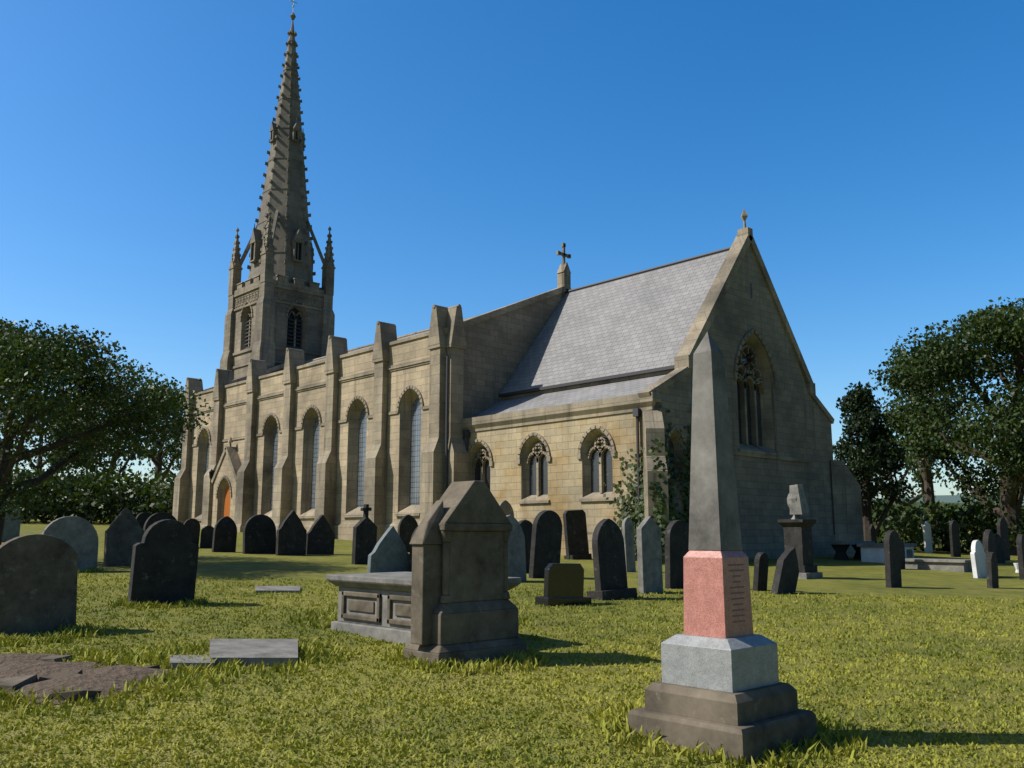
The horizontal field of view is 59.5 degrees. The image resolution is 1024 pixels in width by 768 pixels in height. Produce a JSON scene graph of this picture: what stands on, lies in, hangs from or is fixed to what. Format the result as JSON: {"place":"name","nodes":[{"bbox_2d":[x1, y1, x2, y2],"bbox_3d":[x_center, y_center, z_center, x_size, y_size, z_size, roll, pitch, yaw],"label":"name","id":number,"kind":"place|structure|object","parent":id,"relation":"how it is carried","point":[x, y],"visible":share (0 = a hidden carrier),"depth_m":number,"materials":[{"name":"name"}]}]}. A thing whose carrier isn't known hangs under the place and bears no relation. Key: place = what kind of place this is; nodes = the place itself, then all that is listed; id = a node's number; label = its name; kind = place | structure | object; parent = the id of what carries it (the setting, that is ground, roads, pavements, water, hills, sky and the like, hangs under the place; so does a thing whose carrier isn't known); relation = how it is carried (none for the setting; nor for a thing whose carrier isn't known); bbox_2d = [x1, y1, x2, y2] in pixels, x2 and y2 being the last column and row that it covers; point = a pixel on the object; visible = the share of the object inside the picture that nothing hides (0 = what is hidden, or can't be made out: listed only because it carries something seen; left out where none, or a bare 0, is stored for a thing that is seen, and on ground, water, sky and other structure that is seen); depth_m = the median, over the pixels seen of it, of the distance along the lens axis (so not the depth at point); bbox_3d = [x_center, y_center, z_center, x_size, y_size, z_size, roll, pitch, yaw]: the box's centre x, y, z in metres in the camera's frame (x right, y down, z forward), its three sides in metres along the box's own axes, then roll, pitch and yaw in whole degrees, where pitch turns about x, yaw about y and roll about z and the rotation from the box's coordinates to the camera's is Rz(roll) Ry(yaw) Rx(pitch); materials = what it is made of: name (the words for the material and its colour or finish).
{"place":"outdoors","nodes":[
{"label":"outdoors","id":0,"kind":"place"},
{"bbox_2d":[220,211,335,379],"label":"church tower","id":1,"kind":"structure","parent":0,"point":[269,320],"depth_m":60.90,"materials":[{"name":"beige stone"}]},
{"bbox_2d":[240,0,323,286],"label":"church spire","id":2,"kind":"structure","parent":1,"relation":"on","point":[283,198],"depth_m":62.94,"materials":[{"name":"beige stone"}]},
{"bbox_2d":[0,515,1023,767],"bbox_3d":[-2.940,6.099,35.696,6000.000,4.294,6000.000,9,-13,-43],"label":"ground","id":3,"kind":"structure","parent":0,"point":[854,577],"depth_m":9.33,"materials":[{"name":"green plant"}]},
{"bbox_2d":[0,393,109,514],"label":"tree","id":4,"kind":"object","parent":3,"relation":"on","point":[38,466],"visible":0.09,"depth_m":79.56,"materials":[{"name":"green plant"}]},
{"bbox_2d":[0,653,179,705],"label":"bare soil patch","id":5,"kind":"object","parent":3,"relation":"on","point":[104,680],"visible":0.78,"depth_m":7.91,"materials":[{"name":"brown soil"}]},
{"bbox_2d":[39,387,159,514],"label":"tree","id":6,"kind":"object","parent":3,"relation":"on","point":[112,467],"visible":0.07,"depth_m":65.26,"materials":[{"name":"green plant"}]},
{"bbox_2d":[0,317,210,544],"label":"tree","id":7,"kind":"object","parent":3,"relation":"on","point":[30,362],"visible":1,"depth_m":21.79,"materials":[{"name":"green plant"}]},
{"bbox_2d":[101,382,183,507],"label":"tree","id":8,"kind":"object","parent":3,"relation":"on","point":[158,462],"visible":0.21,"depth_m":73.31,"materials":[{"name":"green plant"}]},
{"bbox_2d":[0,586,299,701],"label":"flat grave slabs","id":9,"kind":"structure","parent":3,"relation":"on","point":[268,652],"depth_m":8.78,"materials":[{"name":"grey stone"}]},
{"bbox_2d":[142,416,183,475],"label":"tree","id":10,"kind":"object","parent":3,"relation":"on","point":[173,464],"visible":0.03,"depth_m":89.17,"materials":[{"name":"green plant"}]},
{"bbox_2d":[172,243,570,541],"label":"church nave","id":11,"kind":"structure","parent":3,"relation":"on","point":[339,435],"depth_m":41.19,"materials":[{"name":"beige stone"}]},
{"bbox_2d":[326,481,526,665],"bbox_3d":[-1.141,2.218,10.781,1.895,1.960,3.020,9,-13,-43],"label":"tomb monument","id":12,"kind":"object","parent":3,"relation":"on","point":[448,596],"visible":0.99,"depth_m":9.60,"materials":[{"name":"stone"}]},
{"bbox_2d":[0,500,1023,634],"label":"headstones","id":13,"kind":"object","parent":3,"relation":"on","point":[158,552],"visible":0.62,"depth_m":19.18,"materials":[{"name":"stone"}]},
{"bbox_2d":[7,466,1023,552],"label":"hedge shrubs","id":14,"kind":"object","parent":3,"relation":"on","point":[86,498],"visible":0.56,"depth_m":53.19,"materials":[{"name":"green plant"}]},
{"bbox_2d":[53,487,1023,522],"bbox_3d":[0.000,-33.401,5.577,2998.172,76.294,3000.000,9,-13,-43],"label":"distant hills","id":15,"kind":"structure","parent":3,"relation":"on","point":[948,499],"depth_m":1335.00,"materials":[{"name":"green plant"}]},
{"bbox_2d":[462,209,863,560],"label":"chancel","id":16,"kind":"structure","parent":3,"relation":"on","point":[603,372],"depth_m":34.46,"materials":[{"name":"beige stone"}]},
{"bbox_2d":[598,405,691,563],"bbox_3d":[5.779,3.239,29.748,4.910,5.541,3.392,3,-10,-15],"label":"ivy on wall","id":17,"kind":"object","parent":16,"relation":"attached to","point":[659,496],"visible":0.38,"depth_m":29.57,"materials":[{"name":"green plant"}]},
{"bbox_2d":[628,331,816,762],"bbox_3d":[1.517,1.120,6.697,0.960,3.100,0.960,9,-13,-43],"label":"obelisk monument","id":18,"kind":"object","parent":3,"relation":"on","point":[718,686],"visible":0.99,"depth_m":6.44,"materials":[{"name":"stone"}]},
{"bbox_2d":[832,381,915,540],"bbox_3d":[17.431,4.008,43.443,4.217,8.474,4.087,9,-13,-43],"label":"yew tree","id":19,"kind":"object","parent":3,"relation":"on","point":[873,451],"visible":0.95,"depth_m":43.11,"materials":[{"name":"green plant"}]},
{"bbox_2d":[855,433,938,535],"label":"tree","id":20,"kind":"object","parent":3,"relation":"on","point":[918,479],"visible":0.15,"depth_m":80.24,"materials":[{"name":"green plant"}]},
{"bbox_2d":[778,484,1018,578],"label":"tomb monuments","id":21,"kind":"object","parent":3,"relation":"on","point":[797,531],"visible":0.68,"depth_m":23.66,"materials":[{"name":"stone"}]},
{"bbox_2d":[876,343,992,545],"bbox_3d":[25.738,3.709,56.883,9.520,13.267,8.110,9,-13,-43],"label":"tree","id":22,"kind":"object","parent":3,"relation":"on","point":[925,472],"visible":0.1,"depth_m":56.02,"materials":[{"name":"green plant"}]},
{"bbox_2d":[868,296,1023,555],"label":"tree","id":23,"kind":"object","parent":3,"relation":"on","point":[999,330],"visible":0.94,"depth_m":42.25,"materials":[{"name":"green plant"}]},
{"bbox_2d":[0,0,1023,497],"label":"sky","id":24,"kind":"structure","parent":0,"point":[872,151],"materials":[{"name":"blue"}]}
]}

